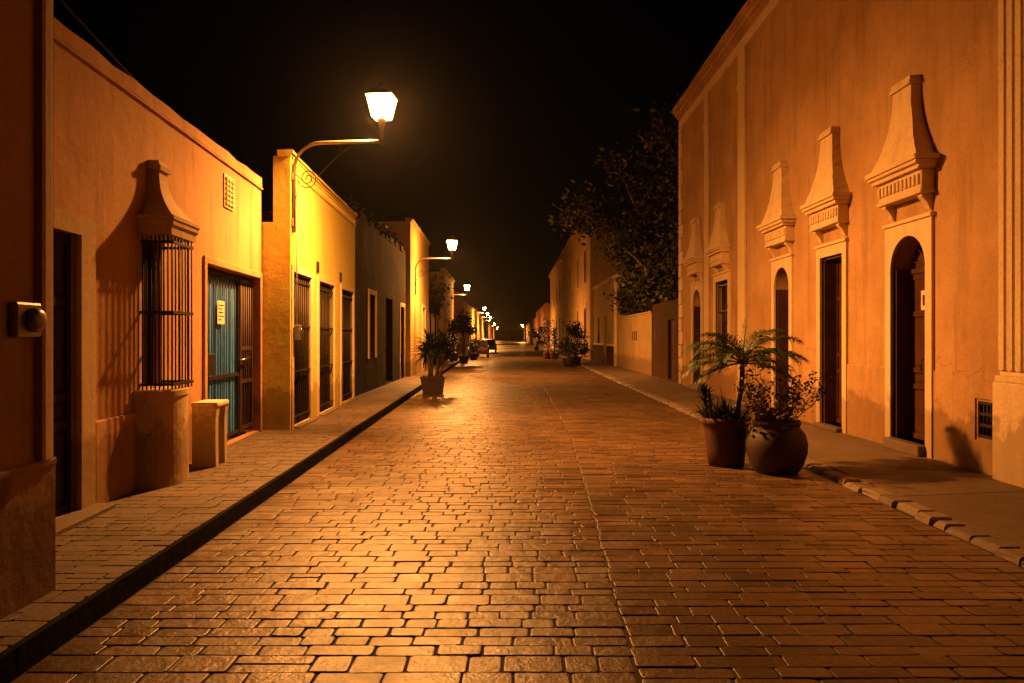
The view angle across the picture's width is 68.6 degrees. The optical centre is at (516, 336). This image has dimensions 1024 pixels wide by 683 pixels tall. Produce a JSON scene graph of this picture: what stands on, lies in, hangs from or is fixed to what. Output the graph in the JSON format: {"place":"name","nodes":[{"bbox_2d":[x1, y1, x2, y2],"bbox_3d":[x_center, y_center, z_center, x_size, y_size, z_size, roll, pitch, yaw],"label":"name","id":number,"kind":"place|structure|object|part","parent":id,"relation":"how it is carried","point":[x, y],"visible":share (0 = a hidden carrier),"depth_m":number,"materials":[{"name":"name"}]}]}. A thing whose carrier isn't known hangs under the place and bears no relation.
{"place":"outdoors","nodes":[
{"label":"outdoors","id":0,"kind":"place"},
{"bbox_2d":[0,399,396,652],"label":"pavement","id":1,"kind":"structure","parent":0,"point":[85,558],"depth_m":6.38,"materials":[{"name":"stone"}]},
{"bbox_2d":[191,399,228,466],"bbox_3d":[-3.616,1.127,8.850,0.300,0.745,0.460,0,0,-4],"label":"pedestal","id":2,"kind":"object","parent":1,"relation":"on","point":[209,432],"visible":1,"depth_m":8.64,"materials":[{"name":"concrete"}]},
{"bbox_2d":[0,350,467,638],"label":"pavement bed","id":3,"kind":"object","parent":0,"point":[398,389],"depth_m":21.98,"materials":[{"name":"brown stone"}]},
{"bbox_2d":[0,0,56,619],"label":"brown house","id":4,"kind":"structure","parent":3,"relation":"on","point":[28,460],"depth_m":4.21,"materials":[{"name":"paint"}]},
{"bbox_2d":[9,302,46,336],"bbox_3d":[-2.696,-0.095,4.160,0.107,0.190,0.220,0,0,0],"label":"electric meter","id":5,"kind":"object","parent":4,"relation":"attached to","point":[27,319],"visible":1,"depth_m":4.12,"materials":[{"name":"grey metal"}]},
{"bbox_2d":[54,17,262,536],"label":"orange house","id":6,"kind":"structure","parent":3,"relation":"on","point":[157,279],"depth_m":7.41,"materials":[{"name":"paint"}]},
{"bbox_2d":[54,231,70,516],"bbox_3d":[-3.750,0.300,5.830,0.090,2.320,1.012,0,0,-4],"label":"door","id":7,"kind":"structure","parent":6,"relation":"in","point":[62,241],"depth_m":6.20,"materials":[{"name":"brown wood"}]},
{"bbox_2d":[59,0,138,82],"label":"overhead cable","id":8,"kind":"object","parent":6,"relation":"on","point":[93,36],"visible":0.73,"depth_m":7.36,"materials":[{"name":"rubber"}]},
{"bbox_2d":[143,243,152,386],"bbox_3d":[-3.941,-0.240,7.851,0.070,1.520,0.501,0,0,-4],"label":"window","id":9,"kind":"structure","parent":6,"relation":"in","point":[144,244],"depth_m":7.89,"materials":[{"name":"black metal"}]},
{"bbox_2d":[261,149,357,429],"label":"yellow house","id":10,"kind":"structure","parent":3,"relation":"on","point":[308,377],"depth_m":13.32,"materials":[{"name":"paint"}]},
{"bbox_2d":[294,239,302,339],"bbox_3d":[-3.574,-0.775,12.283,0.120,1.650,0.160,0,0,-3],"label":"meter box","id":11,"kind":"object","parent":10,"relation":"attached to","point":[298,331],"visible":1,"depth_m":12.27,"materials":[{"name":"grey metal"}]},
{"bbox_2d":[294,274,309,423],"bbox_3d":[-3.784,0.200,12.936,0.138,2.540,1.362,0,0,-3],"label":"door","id":12,"kind":"structure","parent":10,"relation":"in","point":[301,368],"depth_m":13.14,"materials":[{"name":"brown wood"}]},
{"bbox_2d":[320,283,332,411],"bbox_3d":[-3.888,0.200,14.996,0.138,2.540,1.542,0,0,-3],"label":"door","id":13,"kind":"structure","parent":10,"relation":"in","point":[325,290],"depth_m":15.13,"materials":[{"name":"brown wood"}]},
{"bbox_2d":[291,82,398,232],"bbox_3d":[-2.810,-2.900,12.131,1.710,2.400,0.440,0,0,6],"label":"street lamp","id":14,"kind":"object","parent":10,"relation":"attached to","point":[380,92],"visible":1,"depth_m":12.13,"materials":[{"name":"metal"}]},
{"bbox_2d":[342,290,352,400],"bbox_3d":[-4.008,0.200,17.371,0.138,2.540,1.592,0,0,-3],"label":"door","id":15,"kind":"structure","parent":10,"relation":"in","point":[347,298],"depth_m":17.52,"materials":[{"name":"brown wood"}]},
{"bbox_2d":[429,298,440,364],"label":"house","id":16,"kind":"structure","parent":3,"relation":"on","point":[434,320],"depth_m":41.04,"materials":[{"name":"brown paint"}]},
{"bbox_2d":[429,274,454,314],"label":"leafy tree","id":17,"kind":"object","parent":3,"relation":"on","point":[433,291],"visible":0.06,"depth_m":41.49,"materials":[{"name":"green plant"}]},
{"bbox_2d":[449,331,458,360],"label":"lit potted tree","id":18,"kind":"object","parent":3,"relation":"on","point":[456,354],"visible":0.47,"depth_m":47.88,"materials":[{"name":"green plant"}]},
{"bbox_2d":[494,330,523,340],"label":"end house","id":19,"kind":"structure","parent":3,"relation":"on","point":[508,335],"depth_m":325.60,"materials":[{"name":"brown paint"}]},
{"bbox_2d":[261,206,405,395],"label":"rubble house","id":20,"kind":"structure","parent":0,"point":[380,309],"depth_m":22.29,"materials":[{"name":"paint"}]},
{"bbox_2d":[344,194,403,245],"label":"wall weeds","id":21,"kind":"object","parent":20,"relation":"on","point":[350,203],"depth_m":21.91,"materials":[{"name":"green plant"}]},
{"bbox_2d":[386,299,387,380],"bbox_3d":[-4.357,0.110,24.498,0.090,2.720,1.440,0,0,-1],"label":"door","id":22,"kind":"structure","parent":20,"relation":"in","point":[386,299],"depth_m":25.05,"materials":[{"name":"brown wood"}]},
{"bbox_2d":[54,0,746,329],"label":"sky","id":23,"kind":"structure","parent":0,"point":[502,104],"materials":[{"name":"black"}]},
{"bbox_2d":[375,217,430,376],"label":"tall pale house","id":24,"kind":"structure","parent":0,"point":[413,239],"depth_m":29.97,"materials":[{"name":"paint"}]},
{"bbox_2d":[415,235,457,294],"bbox_3d":[-3.245,-2.900,30.122,1.710,2.400,0.440,0,0,-2],"label":"street lamp","id":25,"kind":"object","parent":24,"relation":"attached to","point":[451,239],"visible":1,"depth_m":30.09,"materials":[{"name":"metal"}]},
{"bbox_2d":[429,268,454,361],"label":"cream house","id":26,"kind":"structure","parent":0,"point":[446,312],"depth_m":45.11,"materials":[{"name":"paint"}]},
{"bbox_2d":[453,289,463,352],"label":"rose house","id":27,"kind":"structure","parent":0,"point":[457,303],"depth_m":66.74,"materials":[{"name":"paint"}]},
{"bbox_2d":[453,283,469,301],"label":"street lamp","id":28,"kind":"object","parent":27,"relation":"attached to","point":[466,284],"visible":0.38,"depth_m":55.98,"materials":[{"name":"paint"}]},
{"bbox_2d":[463,301,475,350],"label":"ochre terrace","id":29,"kind":"structure","parent":0,"point":[468,308],"depth_m":88.03,"materials":[{"name":"yellow paint"}]},
{"bbox_2d":[472,307,484,339],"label":"pale terrace","id":30,"kind":"structure","parent":0,"point":[481,329],"depth_m":127.50,"materials":[{"name":"beige paint"}]},
{"bbox_2d":[485,321,494,338],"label":"distant terrace","id":31,"kind":"structure","parent":0,"point":[489,332],"depth_m":205.39,"materials":[{"name":"paint"}]},
{"bbox_2d":[10,357,1023,682],"bbox_3d":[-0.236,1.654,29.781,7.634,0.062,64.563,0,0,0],"label":"road","id":32,"kind":"structure","parent":0,"point":[878,647],"depth_m":5.18,"materials":[{"name":"stone"}]},
{"bbox_2d":[407,323,463,393],"bbox_3d":[-2.344,0.578,21.564,1.806,2.104,1.786,0,0,-3],"label":"potted yucca","id":33,"kind":"object","parent":32,"relation":"on","point":[431,383],"visible":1,"depth_m":21.34,"materials":[{"name":"plant"}]},
{"bbox_2d":[448,308,478,362],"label":"potted bush","id":34,"kind":"object","parent":32,"relation":"on","point":[463,321],"visible":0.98,"depth_m":46.24,"materials":[{"name":"green plant"}]},
{"bbox_2d":[466,341,482,359],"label":"potted bush","id":35,"kind":"object","parent":32,"relation":"on","point":[473,346],"visible":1,"depth_m":53.22,"materials":[{"name":"green plant"}]},
{"bbox_2d":[468,340,488,356],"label":"parked car","id":36,"kind":"object","parent":32,"relation":"on","point":[484,348],"visible":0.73,"depth_m":58.99,"materials":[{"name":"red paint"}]},
{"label":"rear window","id":37,"kind":"part","parent":36,"relation":"part of","materials":[{"name":"black glass"}]},
{"bbox_2d":[541,317,554,358],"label":"lit potted tree","id":38,"kind":"object","parent":32,"relation":"on","point":[547,354],"visible":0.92,"depth_m":55.91,"materials":[{"name":"green plant"}]},
{"bbox_2d":[550,328,558,358],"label":"lit potted tree","id":39,"kind":"object","parent":32,"relation":"on","point":[554,355],"visible":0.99,"depth_m":54.87,"materials":[{"name":"green plant"}]},
{"bbox_2d":[555,337,585,366],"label":"potted bush","id":40,"kind":"object","parent":32,"relation":"on","point":[569,349],"visible":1,"depth_m":41.38,"materials":[{"name":"green plant"}]},
{"bbox_2d":[558,320,590,364],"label":"potted bush","id":41,"kind":"object","parent":32,"relation":"on","point":[576,331],"visible":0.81,"depth_m":43.91,"materials":[{"name":"green plant"}]},
{"bbox_2d":[545,93,678,310],"bbox_3d":[6.949,-4.194,33.909,10.527,11.755,9.023,0,0,-36],"label":"leafy tree","id":42,"kind":"object","parent":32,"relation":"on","point":[646,225],"visible":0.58,"depth_m":33.13,"materials":[{"name":"green plant"}]},
{"bbox_2d":[682,316,809,467],"bbox_3d":[2.889,0.679,9.506,1.625,1.902,1.322,0,0,0],"label":"potted palm","id":43,"kind":"object","parent":32,"relation":"on","point":[725,432],"visible":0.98,"depth_m":9.39,"materials":[{"name":"plant"}]},
{"bbox_2d":[733,333,835,474],"bbox_3d":[3.219,0.788,8.938,1.208,1.684,1.215,0,0,18],"label":"potted shrub","id":44,"kind":"object","parent":32,"relation":"on","point":[776,446],"visible":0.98,"depth_m":8.85,"materials":[{"name":"brown ceramic"}]},
{"bbox_2d":[478,341,559,356],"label":"road","id":45,"kind":"structure","parent":0,"point":[515,349],"depth_m":90.89,"materials":[{"name":"stone"}]},
{"bbox_2d":[483,339,496,352],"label":"parked car","id":46,"kind":"object","parent":45,"relation":"on","point":[492,344],"visible":0.52,"depth_m":78.33,"materials":[{"name":"paint"}]},
{"bbox_2d":[525,324,546,349],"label":"potted bush","id":47,"kind":"object","parent":45,"relation":"on","point":[539,341],"visible":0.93,"depth_m":92.09,"materials":[{"name":"green plant"}]},
{"bbox_2d":[540,346,1023,548],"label":"pavement","id":48,"kind":"structure","parent":0,"point":[985,503],"depth_m":8.43,"materials":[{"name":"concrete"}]},
{"bbox_2d":[524,318,535,344],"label":"row house","id":49,"kind":"structure","parent":48,"relation":"on","point":[529,325],"depth_m":189.69,"materials":[{"name":"orange paint"}]},
{"bbox_2d":[536,302,549,347],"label":"red shop house","id":50,"kind":"structure","parent":48,"relation":"on","point":[543,311],"depth_m":115.93,"materials":[{"name":"paint"}]},
{"bbox_2d":[548,208,669,359],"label":"ochre hall","id":51,"kind":"structure","parent":48,"relation":"on","point":[578,272],"depth_m":58.44,"materials":[{"name":"paint"}]},
{"bbox_2d":[593,274,629,365],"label":"yellow house","id":52,"kind":"structure","parent":48,"relation":"on","point":[605,334],"depth_m":43.24,"materials":[{"name":"paint"}]},
{"bbox_2d":[617,311,652,375],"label":"garden wall","id":53,"kind":"structure","parent":48,"relation":"on","point":[635,342],"depth_m":32.95,"materials":[{"name":"paint"}]},
{"bbox_2d":[653,299,679,382],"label":"gate wall","id":54,"kind":"structure","parent":48,"relation":"on","point":[665,340],"depth_m":26.54,"materials":[{"name":"red paint"}]},
{"bbox_2d":[671,319,674,379],"bbox_3d":[5.401,0.435,25.751,0.128,2.070,1.140,0,0,0],"label":"door","id":55,"kind":"structure","parent":54,"relation":"in","point":[672,321],"depth_m":25.94,"materials":[{"name":"red wood"}]},
{"bbox_2d":[671,0,1023,487],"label":"ochre mansion","id":56,"kind":"structure","parent":48,"relation":"on","point":[851,194],"depth_m":11.00,"materials":[{"name":"paint"}]},
{"bbox_2d":[725,282,726,364],"bbox_3d":[5.405,-0.335,19.000,0.070,2.170,1.220,0,0,0],"label":"window","id":57,"kind":"structure","parent":56,"relation":"in","point":[725,282],"depth_m":19.32,"materials":[{"name":"brown wood"}]},
{"bbox_2d":[788,292,788,405],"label":"door","id":58,"kind":"structure","parent":56,"relation":"in","point":[788,292],"depth_m":15.01,"materials":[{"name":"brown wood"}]},
{"bbox_2d":[837,259,841,423],"bbox_3d":[5.465,0.055,12.355,0.090,2.790,0.910,0,0,0],"label":"door","id":59,"kind":"structure","parent":56,"relation":"in","point":[839,262],"depth_m":12.66,"materials":[{"name":"red wood"}]},
{"bbox_2d":[910,243,924,439],"bbox_3d":[5.446,0.020,9.930,0.128,2.720,0.920,0,0,0],"label":"door","id":60,"kind":"structure","parent":56,"relation":"in","point":[917,271],"depth_m":10.17,"materials":[{"name":"red wood"}]},
{"label":"ground","id":61,"kind":"structure","parent":0,"visible":0},
{"bbox_2d":[0,361,459,682],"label":"kerb","id":62,"kind":"structure","parent":61,"relation":"on","point":[26,653],"depth_m":4.89,"materials":[{"name":"stone"}]},
{"bbox_2d":[603,271,646,315],"bbox_3d":[6.026,-0.913,38.017,3.332,5.758,3.966,0,0,0],"label":"garden shrub","id":63,"kind":"object","parent":61,"relation":"on","point":[625,302],"visible":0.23,"depth_m":37.69,"materials":[{"name":"green plant"}]},
{"bbox_2d":[635,269,675,311],"bbox_3d":[7.021,-0.847,33.864,3.467,5.508,4.548,0,0,0],"label":"garden shrub","id":64,"kind":"object","parent":61,"relation":"on","point":[650,307],"visible":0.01,"depth_m":33.46,"materials":[{"name":"green plant"}]},
{"bbox_2d":[641,165,679,303],"bbox_3d":[8.450,-2.514,30.053,6.824,8.450,5.986,0,0,0],"label":"leafy tree","id":65,"kind":"object","parent":61,"relation":"on","point":[671,281],"visible":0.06,"depth_m":29.49,"materials":[{"name":"green plant"}]},
{"bbox_2d":[656,271,677,302],"bbox_3d":[7.167,-0.297,30.491,3.351,5.207,4.123,0,0,0],"label":"garden shrub","id":66,"kind":"object","parent":61,"relation":"on","point":[658,295],"visible":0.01,"depth_m":30.52,"materials":[{"name":"green plant"}]},
{"bbox_2d":[540,347,1023,567],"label":"kerb","id":67,"kind":"structure","parent":61,"relation":"on","point":[1006,550],"depth_m":7.00,"materials":[{"name":"stone"}]}
]}

